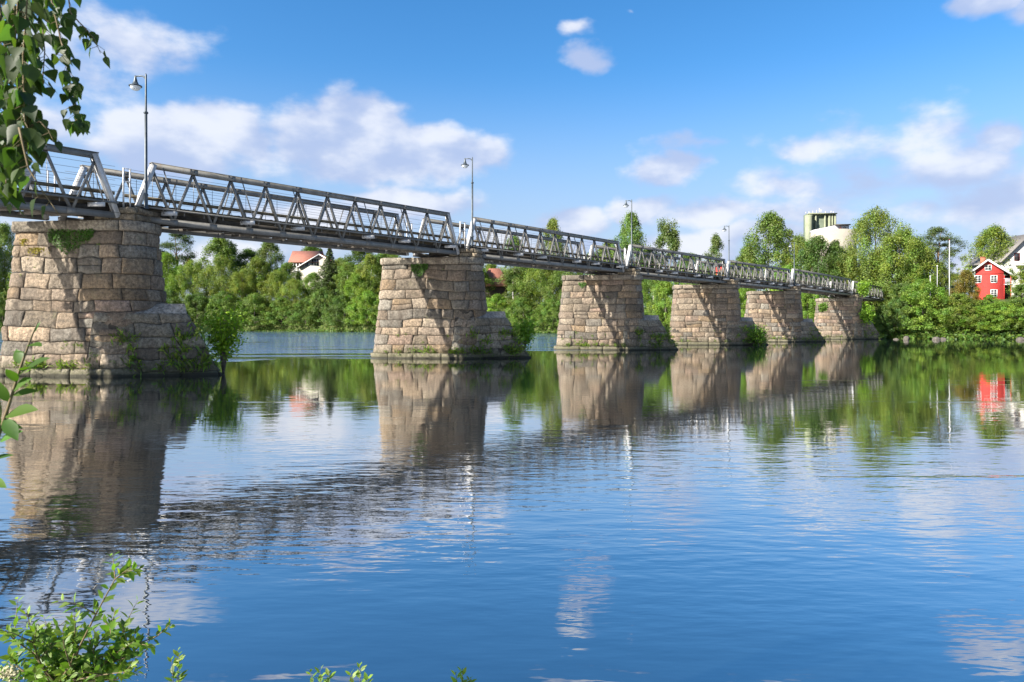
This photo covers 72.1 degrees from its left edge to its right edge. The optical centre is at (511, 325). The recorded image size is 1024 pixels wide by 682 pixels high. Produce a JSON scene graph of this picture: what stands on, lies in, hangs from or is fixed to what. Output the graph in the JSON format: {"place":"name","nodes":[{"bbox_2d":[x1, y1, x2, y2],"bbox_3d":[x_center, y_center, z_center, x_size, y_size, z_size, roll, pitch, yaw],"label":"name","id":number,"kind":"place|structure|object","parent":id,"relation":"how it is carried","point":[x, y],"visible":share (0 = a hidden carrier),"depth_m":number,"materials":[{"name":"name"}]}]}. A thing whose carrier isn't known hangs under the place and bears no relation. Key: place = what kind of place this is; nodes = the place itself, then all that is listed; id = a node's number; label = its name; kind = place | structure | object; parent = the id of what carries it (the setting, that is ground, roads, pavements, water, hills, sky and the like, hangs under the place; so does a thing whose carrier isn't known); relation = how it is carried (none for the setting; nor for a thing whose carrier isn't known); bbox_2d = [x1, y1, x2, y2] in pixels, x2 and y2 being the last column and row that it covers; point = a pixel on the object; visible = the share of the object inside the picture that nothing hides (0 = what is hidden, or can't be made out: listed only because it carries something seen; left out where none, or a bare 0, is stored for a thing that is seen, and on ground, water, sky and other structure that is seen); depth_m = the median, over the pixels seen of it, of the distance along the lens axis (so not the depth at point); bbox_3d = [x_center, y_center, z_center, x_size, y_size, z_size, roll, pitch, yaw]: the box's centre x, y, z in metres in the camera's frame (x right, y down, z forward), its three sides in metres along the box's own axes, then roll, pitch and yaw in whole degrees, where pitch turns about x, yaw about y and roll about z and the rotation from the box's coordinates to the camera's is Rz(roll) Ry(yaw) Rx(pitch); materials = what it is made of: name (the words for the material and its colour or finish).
{"place":"outdoors","nodes":[
{"label":"outdoors","id":0,"kind":"place"},
{"bbox_2d":[0,297,1022,338],"bbox_3d":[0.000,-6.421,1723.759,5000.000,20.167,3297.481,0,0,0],"label":"bank ground","id":1,"kind":"structure","parent":0,"point":[247,327],"depth_m":229.46,"materials":[{"name":"plant"}]},
{"bbox_2d":[0,248,11,303],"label":"willow tree","id":2,"kind":"object","parent":1,"relation":"on","point":[3,261],"visible":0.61,"depth_m":284.05,"materials":[{"name":"green plant"}]},
{"bbox_2d":[0,222,14,301],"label":"birch tree","id":3,"kind":"object","parent":1,"relation":"on","point":[5,233],"visible":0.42,"depth_m":286.21,"materials":[{"name":"green plant"}]},
{"bbox_2d":[161,251,189,303],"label":"birch tree","id":4,"kind":"object","parent":1,"relation":"on","point":[167,258],"visible":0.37,"depth_m":262.57,"materials":[{"name":"green plant"}]},
{"bbox_2d":[159,233,198,278],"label":"pine tree","id":5,"kind":"object","parent":1,"relation":"on","point":[185,239],"visible":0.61,"depth_m":287.04,"materials":[{"name":"green plant"}]},
{"bbox_2d":[166,259,215,311],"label":"willow tree","id":6,"kind":"object","parent":1,"relation":"on","point":[190,267],"visible":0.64,"depth_m":257.02,"materials":[{"name":"green plant"}]},
{"bbox_2d":[182,293,217,323],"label":"bush","id":7,"kind":"object","parent":1,"relation":"on","point":[196,299],"visible":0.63,"depth_m":247.95,"materials":[{"name":"green plant"}]},
{"bbox_2d":[193,255,243,305],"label":"willow tree","id":8,"kind":"object","parent":1,"relation":"on","point":[219,264],"visible":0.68,"depth_m":256.34,"materials":[{"name":"green plant"}]},
{"bbox_2d":[194,237,243,291],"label":"birch tree","id":9,"kind":"object","parent":1,"relation":"on","point":[223,247],"visible":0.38,"depth_m":270.89,"materials":[{"name":"green plant"}]},
{"bbox_2d":[204,290,247,323],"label":"bush","id":10,"kind":"object","parent":1,"relation":"on","point":[218,300],"visible":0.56,"depth_m":243.78,"materials":[{"name":"green plant"}]},
{"bbox_2d":[226,268,263,310],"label":"willow tree","id":11,"kind":"object","parent":1,"relation":"on","point":[234,284],"visible":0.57,"depth_m":251.31,"materials":[{"name":"green plant"}]},
{"bbox_2d":[225,248,266,295],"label":"birch tree","id":12,"kind":"object","parent":1,"relation":"on","point":[245,254],"visible":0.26,"depth_m":279.67,"materials":[{"name":"green plant"}]},
{"bbox_2d":[232,293,277,324],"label":"bush","id":13,"kind":"object","parent":1,"relation":"on","point":[257,300],"visible":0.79,"depth_m":241.18,"materials":[{"name":"green plant"}]},
{"bbox_2d":[239,256,280,303],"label":"birch tree","id":14,"kind":"object","parent":1,"relation":"on","point":[259,263],"visible":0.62,"depth_m":256.25,"materials":[{"name":"green plant"}]},
{"bbox_2d":[255,242,284,298],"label":"birch tree","id":15,"kind":"object","parent":1,"relation":"on","point":[265,249],"visible":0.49,"depth_m":282.50,"materials":[{"name":"green plant"}]},
{"bbox_2d":[257,270,297,312],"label":"willow tree","id":16,"kind":"object","parent":1,"relation":"on","point":[275,275],"visible":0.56,"depth_m":247.39,"materials":[{"name":"green plant"}]},
{"bbox_2d":[259,296,300,323],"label":"bush","id":17,"kind":"object","parent":1,"relation":"on","point":[279,303],"visible":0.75,"depth_m":239.07,"materials":[{"name":"green plant"}]},
{"bbox_2d":[269,261,303,299],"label":"birch tree","id":18,"kind":"object","parent":1,"relation":"on","point":[287,268],"visible":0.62,"depth_m":276.03,"materials":[{"name":"green plant"}]},
{"bbox_2d":[276,279,313,314],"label":"willow tree","id":19,"kind":"object","parent":1,"relation":"on","point":[296,284],"visible":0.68,"depth_m":243.44,"materials":[{"name":"green plant"}]},
{"bbox_2d":[282,298,319,325],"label":"bush","id":20,"kind":"object","parent":1,"relation":"on","point":[305,303],"visible":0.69,"depth_m":233.00,"materials":[{"name":"green plant"}]},
{"bbox_2d":[293,271,322,298],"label":"birch tree","id":21,"kind":"object","parent":1,"relation":"on","point":[311,279],"visible":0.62,"depth_m":244.04,"materials":[{"name":"green plant"}]},
{"bbox_2d":[288,251,336,289],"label":"white house","id":22,"kind":"structure","parent":1,"relation":"on","point":[306,262],"depth_m":298.50,"materials":[{"name":"paint"}]},
{"bbox_2d":[305,286,339,321],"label":"bush","id":23,"kind":"object","parent":1,"relation":"on","point":[322,302],"visible":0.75,"depth_m":230.56,"materials":[{"name":"green plant"}]},
{"bbox_2d":[308,248,343,311],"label":"spruce tree","id":24,"kind":"object","parent":1,"relation":"on","point":[326,277],"visible":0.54,"depth_m":236.63,"materials":[{"name":"green plant"}]},
{"bbox_2d":[321,294,358,325],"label":"bush","id":25,"kind":"object","parent":1,"relation":"on","point":[338,302],"visible":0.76,"depth_m":223.24,"materials":[{"name":"green plant"}]},
{"bbox_2d":[328,261,358,301],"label":"birch tree","id":26,"kind":"object","parent":1,"relation":"on","point":[348,267],"visible":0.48,"depth_m":234.13,"materials":[{"name":"green plant"}]},
{"bbox_2d":[337,251,376,286],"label":"birch tree","id":27,"kind":"object","parent":1,"relation":"on","point":[357,255],"visible":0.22,"depth_m":252.15,"materials":[{"name":"green plant"}]},
{"bbox_2d":[343,270,373,311],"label":"birch tree","id":28,"kind":"object","parent":1,"relation":"on","point":[353,283],"visible":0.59,"depth_m":224.53,"materials":[{"name":"green plant"}]},
{"bbox_2d":[343,291,378,324],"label":"bush","id":29,"kind":"object","parent":1,"relation":"on","point":[368,296],"visible":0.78,"depth_m":217.18,"materials":[{"name":"green plant"}]},
{"bbox_2d":[350,253,382,305],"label":"birch tree","id":30,"kind":"object","parent":1,"relation":"on","point":[371,259],"visible":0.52,"depth_m":226.34,"materials":[{"name":"green plant"}]},
{"bbox_2d":[485,268,507,304],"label":"house","id":31,"kind":"structure","parent":1,"relation":"on","point":[495,273],"depth_m":212.13,"materials":[{"name":"red tile"}]},
{"bbox_2d":[486,293,512,317],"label":"bush","id":32,"kind":"object","parent":1,"relation":"on","point":[496,297],"visible":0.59,"depth_m":194.45,"materials":[{"name":"green plant"}]},
{"bbox_2d":[0,310,1023,339],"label":"shoreline bushes","id":33,"kind":"object","parent":1,"relation":"on","point":[982,334],"visible":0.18,"depth_m":102.70,"materials":[{"name":"green plant"}]},
{"bbox_2d":[801,293,819,320],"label":"bush","id":34,"kind":"object","parent":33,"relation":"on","point":[811,314],"visible":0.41,"depth_m":117.46,"materials":[{"name":"green plant"}]},
{"bbox_2d":[496,266,534,312],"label":"slender birch","id":35,"kind":"object","parent":1,"relation":"on","point":[511,275],"visible":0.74,"depth_m":194.30,"materials":[{"name":"green plant"}]},
{"bbox_2d":[505,297,542,325],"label":"bush","id":36,"kind":"object","parent":1,"relation":"on","point":[521,312],"visible":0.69,"depth_m":186.69,"materials":[{"name":"green plant"}]},
{"bbox_2d":[512,267,562,313],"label":"willow tree","id":37,"kind":"object","parent":1,"relation":"on","point":[538,275],"visible":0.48,"depth_m":189.81,"materials":[{"name":"green plant"}]},
{"bbox_2d":[530,298,560,325],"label":"bush","id":38,"kind":"object","parent":1,"relation":"on","point":[546,317],"visible":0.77,"depth_m":180.06,"materials":[{"name":"green plant"}]},
{"bbox_2d":[534,216,567,299],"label":"birch tree","id":39,"kind":"object","parent":1,"relation":"on","point":[552,223],"visible":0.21,"depth_m":203.59,"materials":[{"name":"green plant"}]},
{"bbox_2d":[536,270,581,312],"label":"willow tree","id":40,"kind":"object","parent":1,"relation":"on","point":[556,277],"visible":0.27,"depth_m":184.83,"materials":[{"name":"green plant"}]},
{"bbox_2d":[610,211,652,291],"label":"birch tree","id":41,"kind":"object","parent":1,"relation":"on","point":[625,230],"visible":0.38,"depth_m":173.05,"materials":[{"name":"green plant"}]},
{"bbox_2d":[641,279,670,314],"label":"birch tree","id":42,"kind":"object","parent":1,"relation":"on","point":[646,295],"visible":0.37,"depth_m":158.14,"materials":[{"name":"green plant"}]},
{"bbox_2d":[646,281,672,326],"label":"bush","id":43,"kind":"object","parent":1,"relation":"on","point":[663,287],"visible":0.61,"depth_m":153.07,"materials":[{"name":"green plant"}]},
{"bbox_2d":[651,217,682,269],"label":"slender birch","id":44,"kind":"object","parent":1,"relation":"on","point":[671,240],"visible":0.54,"depth_m":172.85,"materials":[{"name":"green plant"}]},
{"bbox_2d":[702,232,724,273],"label":"slender birch","id":45,"kind":"object","parent":1,"relation":"on","point":[715,241],"visible":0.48,"depth_m":159.66,"materials":[{"name":"green plant"}]},
{"bbox_2d":[738,210,802,290],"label":"birch tree","id":46,"kind":"object","parent":1,"relation":"on","point":[771,223],"visible":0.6,"depth_m":129.57,"materials":[{"name":"green plant"}]},
{"bbox_2d":[779,231,815,294],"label":"willow tree","id":47,"kind":"object","parent":1,"relation":"on","point":[799,240],"visible":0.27,"depth_m":127.48,"materials":[{"name":"green plant"}]},
{"bbox_2d":[788,235,840,308],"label":"birch tree","id":48,"kind":"object","parent":1,"relation":"on","point":[818,244],"visible":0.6,"depth_m":118.98,"materials":[{"name":"green plant"}]},
{"bbox_2d":[813,239,852,297],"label":"birch tree","id":49,"kind":"object","parent":1,"relation":"on","point":[837,246],"visible":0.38,"depth_m":119.33,"materials":[{"name":"green plant"}]},
{"bbox_2d":[819,253,874,305],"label":"willow tree","id":50,"kind":"object","parent":1,"relation":"on","point":[843,270],"visible":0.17,"depth_m":117.58,"materials":[{"name":"green plant"}]},
{"bbox_2d":[838,205,917,306],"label":"willow tree","id":51,"kind":"object","parent":1,"relation":"on","point":[864,226],"visible":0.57,"depth_m":115.42,"materials":[{"name":"green plant"}]},
{"bbox_2d":[872,298,920,331],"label":"bush","id":52,"kind":"object","parent":1,"relation":"on","point":[884,320],"visible":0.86,"depth_m":103.86,"materials":[{"name":"green plant"}]},
{"bbox_2d":[876,281,930,325],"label":"bush","id":53,"kind":"object","parent":1,"relation":"on","point":[895,292],"visible":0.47,"depth_m":105.28,"materials":[{"name":"green plant"}]},
{"bbox_2d":[870,226,941,305],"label":"willow tree","id":54,"kind":"object","parent":1,"relation":"on","point":[905,237],"visible":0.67,"depth_m":110.27,"materials":[{"name":"green plant"}]},
{"bbox_2d":[890,240,945,291],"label":"birch tree","id":55,"kind":"object","parent":1,"relation":"on","point":[912,263],"visible":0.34,"depth_m":109.72,"materials":[{"name":"green plant"}]},
{"bbox_2d":[894,277,955,329],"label":"bush","id":56,"kind":"object","parent":1,"relation":"on","point":[921,285],"visible":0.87,"depth_m":101.60,"materials":[{"name":"green plant"}]},
{"bbox_2d":[906,252,954,297],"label":"willow tree","id":57,"kind":"object","parent":1,"relation":"on","point":[945,268],"visible":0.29,"depth_m":109.68,"materials":[{"name":"green plant"}]},
{"bbox_2d":[921,226,969,279],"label":"pine tree","id":58,"kind":"object","parent":1,"relation":"on","point":[932,232],"visible":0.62,"depth_m":124.89,"materials":[{"name":"green plant"}]},
{"bbox_2d":[938,272,973,294],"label":"willow tree","id":59,"kind":"object","parent":1,"relation":"on","point":[953,276],"visible":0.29,"depth_m":109.19,"materials":[{"name":"green plant"}]},
{"bbox_2d":[926,291,994,328],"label":"bush","id":60,"kind":"object","parent":1,"relation":"on","point":[956,301],"visible":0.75,"depth_m":100.00,"materials":[{"name":"green plant"}]},
{"bbox_2d":[950,269,980,307],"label":"birch tree","id":61,"kind":"object","parent":1,"relation":"on","point":[966,276],"visible":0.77,"depth_m":106.62,"materials":[{"name":"green plant"}]},
{"bbox_2d":[947,305,1006,330],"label":"bush","id":62,"kind":"object","parent":1,"relation":"on","point":[979,309],"visible":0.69,"depth_m":98.72,"materials":[{"name":"green plant"}]},
{"bbox_2d":[955,222,1018,281],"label":"birch tree","id":63,"kind":"object","parent":1,"relation":"on","point":[984,240],"visible":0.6,"depth_m":141.21,"materials":[{"name":"green plant"}]},
{"bbox_2d":[973,257,1016,299],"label":"red house","id":64,"kind":"structure","parent":1,"relation":"on","point":[992,278],"depth_m":117.96,"materials":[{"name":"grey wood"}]},
{"bbox_2d":[966,235,1023,296],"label":"white house","id":65,"kind":"structure","parent":1,"relation":"on","point":[1015,254],"depth_m":138.00,"materials":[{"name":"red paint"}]},
{"bbox_2d":[968,301,1023,329],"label":"bush","id":66,"kind":"object","parent":1,"relation":"on","point":[996,306],"visible":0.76,"depth_m":97.52,"materials":[{"name":"green plant"}]},
{"bbox_2d":[991,298,1023,329],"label":"bush","id":67,"kind":"object","parent":1,"relation":"on","point":[1019,302],"visible":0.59,"depth_m":97.74,"materials":[{"name":"green plant"}]},
{"bbox_2d":[1005,263,1023,296],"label":"tree","id":68,"kind":"object","parent":1,"relation":"on","point":[1017,276],"visible":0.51,"depth_m":107.83,"materials":[{"name":"green plant"}]},
{"bbox_2d":[0,331,1023,681],"bbox_3d":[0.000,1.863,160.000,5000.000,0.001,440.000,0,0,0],"label":"river water","id":69,"kind":"structure","parent":0,"point":[280,507],"depth_m":7.03,"materials":[{"name":"liquid"}]},
{"bbox_2d":[0,207,222,376],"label":"bridge pier","id":70,"kind":"structure","parent":69,"relation":"in","point":[91,294],"depth_m":26.40,"materials":[{"name":"stone"}]},
{"bbox_2d":[0,143,120,220],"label":"bridge span","id":71,"kind":"object","parent":70,"relation":"on","point":[65,204],"visible":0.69,"depth_m":25.63,"materials":[{"name":"grey paint"}]},
{"bbox_2d":[47,228,93,254],"bbox_3d":[-16.614,-3.188,26.496,1.950,1.027,0.310,0,0,8],"label":"hanging plant","id":72,"kind":"object","parent":70,"relation":"hanging from","point":[78,231],"visible":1,"depth_m":26.48,"materials":[{"name":"green plant"}]},
{"bbox_2d":[47,168,130,206],"bbox_3d":[-16.195,-5.235,26.942,3.373,1.500,0.352,0,0,8],"label":"bridge landing","id":73,"kind":"object","parent":70,"relation":"on","point":[122,204],"visible":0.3,"depth_m":26.76,"materials":[{"name":"paint"}]},
{"bbox_2d":[12,243,220,376],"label":"wall grass","id":74,"kind":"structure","parent":70,"relation":"attached to","point":[184,350],"depth_m":26.31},
{"bbox_2d":[129,74,148,208],"bbox_3d":[-14.368,-7.115,27.150,0.786,5.225,0.480,0,0,0],"label":"street lamp","id":75,"kind":"object","parent":70,"relation":"on","point":[135,86],"visible":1,"depth_m":27.05,"materials":[{"name":"metal"}]},
{"bbox_2d":[58,162,459,255],"bbox_3d":[-10.346,-5.234,33.996,3.680,2.426,19.559,0,0,40],"label":"bridge span","id":76,"kind":"object","parent":70,"relation":"on","point":[179,220],"visible":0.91,"depth_m":32.38,"materials":[{"name":"grey paint"}]},
{"bbox_2d":[195,291,252,372],"bbox_3d":[-11.441,0.275,27.998,2.227,3.424,1.980,0,0,18],"label":"shrub","id":77,"kind":"object","parent":69,"relation":"in","point":[225,333],"visible":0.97,"depth_m":27.86,"materials":[{"name":"green plant"}]},
{"bbox_2d":[370,248,530,358],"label":"bridge pier","id":78,"kind":"structure","parent":69,"relation":"in","point":[448,297],"depth_m":40.64,"materials":[{"name":"stone"}]},
{"bbox_2d":[384,278,530,358],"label":"wall grass","id":79,"kind":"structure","parent":78,"relation":"attached to","point":[515,349],"depth_m":40.41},
{"bbox_2d":[413,217,624,272],"bbox_3d":[1.442,-5.301,48.186,3.678,2.414,19.499,0,0,40],"label":"bridge span","id":80,"kind":"object","parent":78,"relation":"on","point":[499,255],"visible":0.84,"depth_m":47.20,"materials":[{"name":"grey paint"}]},
{"bbox_2d":[461,157,473,245],"bbox_3d":[-2.608,-7.300,41.312,0.786,5.225,0.480,0,0,0],"label":"street lamp","id":81,"kind":"object","parent":80,"relation":"on","point":[464,165],"visible":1,"depth_m":41.22,"materials":[{"name":"metal"}]},
{"bbox_2d":[511,310,543,347],"bbox_3d":[0.823,0.291,42.406,1.912,2.537,2.164,0,0,36],"label":"shrub","id":82,"kind":"object","parent":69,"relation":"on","point":[526,331],"visible":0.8,"depth_m":42.43,"materials":[{"name":"green plant"}]},
{"bbox_2d":[554,268,677,349],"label":"bridge pier","id":83,"kind":"structure","parent":69,"relation":"in","point":[612,317],"depth_m":54.73,"materials":[{"name":"stone"}]},
{"bbox_2d":[561,291,677,348],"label":"wall grass","id":84,"kind":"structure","parent":83,"relation":"attached to","point":[668,329],"depth_m":54.52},
{"bbox_2d":[585,244,729,283],"bbox_3d":[13.505,-5.321,62.335,3.613,2.368,20.319,0,0,41],"label":"bridge span","id":85,"kind":"object","parent":83,"relation":"on","point":[664,273],"visible":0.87,"depth_m":61.75,"materials":[{"name":"grey paint"}]},
{"bbox_2d":[669,279,768,344],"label":"bridge pier","id":86,"kind":"structure","parent":69,"relation":"in","point":[700,313],"depth_m":68.67,"materials":[{"name":"stone"}]},
{"bbox_2d":[695,260,792,288],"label":"bridge span","id":87,"kind":"object","parent":86,"relation":"on","point":[752,282],"visible":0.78,"depth_m":76.22,"materials":[{"name":"grey paint"}]},
{"bbox_2d":[739,321,770,344],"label":"shrub","id":88,"kind":"object","parent":86,"relation":"attached to","point":[756,335],"visible":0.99,"depth_m":67.97,"materials":[{"name":"green plant"}]},
{"bbox_2d":[744,286,825,341],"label":"bridge pier","id":89,"kind":"structure","parent":69,"relation":"in","point":[779,314],"depth_m":82.67,"materials":[{"name":"stone"}]},
{"bbox_2d":[764,268,852,295],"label":"bridge span","id":90,"kind":"object","parent":89,"relation":"on","point":[821,289],"visible":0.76,"depth_m":91.36,"materials":[{"name":"grey paint"}]},
{"bbox_2d":[814,295,880,338],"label":"bridge pier","id":91,"kind":"structure","parent":69,"relation":"in","point":[840,316],"depth_m":99.32,"materials":[{"name":"stone"}]},
{"bbox_2d":[828,281,884,301],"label":"bridge span","id":92,"kind":"object","parent":91,"relation":"on","point":[875,297],"visible":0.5,"depth_m":106.79,"materials":[{"name":"grey paint"}]},
{"bbox_2d":[854,279,872,298],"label":"shrub","id":93,"kind":"object","parent":91,"relation":"on","point":[862,289],"visible":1,"depth_m":98.68,"materials":[{"name":"green plant"}]},
{"bbox_2d":[858,301,877,327],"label":"shrub","id":94,"kind":"object","parent":91,"relation":"attached to","point":[866,313],"visible":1,"depth_m":98.30,"materials":[{"name":"green plant"}]},
{"bbox_2d":[0,0,1023,305],"label":"sky","id":95,"kind":"structure","parent":0,"point":[709,116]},
{"bbox_2d":[804,208,836,270],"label":"silo tower","id":96,"kind":"structure","parent":0,"point":[814,221],"depth_m":271.90,"materials":[{"name":"beige concrete"}]},
{"bbox_2d":[810,224,856,275],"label":"cream silo","id":97,"kind":"object","parent":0,"point":[840,232],"visible":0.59,"depth_m":249.66,"materials":[{"name":"concrete"}]},
{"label":"near bank ground","id":98,"kind":"structure","parent":0,"visible":0},
{"bbox_2d":[0,662,23,681],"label":"flower","id":99,"kind":"object","parent":98,"relation":"on","point":[8,671],"visible":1,"depth_m":2.89,"materials":[{"name":"beige plant"}]},
{"bbox_2d":[0,321,48,487],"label":"willow sapling","id":100,"kind":"object","parent":98,"relation":"on","point":[9,428],"visible":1,"depth_m":1.94,"materials":[{"name":"green plant"}]},
{"bbox_2d":[0,0,109,219],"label":"birch tree","id":101,"kind":"object","parent":98,"relation":"on","point":[18,100],"visible":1,"depth_m":1.71,"materials":[{"name":"green plant"}]},
{"bbox_2d":[0,552,175,681],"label":"willow bush","id":102,"kind":"object","parent":98,"relation":"on","point":[61,659],"visible":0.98,"depth_m":3.08,"materials":[{"name":"green plant"}]},
{"bbox_2d":[164,647,186,681],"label":"willow sprig","id":103,"kind":"object","parent":98,"relation":"on","point":[182,675],"visible":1,"depth_m":3.00,"materials":[{"name":"green plant"}]},
{"bbox_2d":[345,662,372,681],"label":"willow sprig","id":104,"kind":"object","parent":98,"relation":"on","point":[358,674],"visible":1,"depth_m":2.97,"materials":[{"name":"green plant"}]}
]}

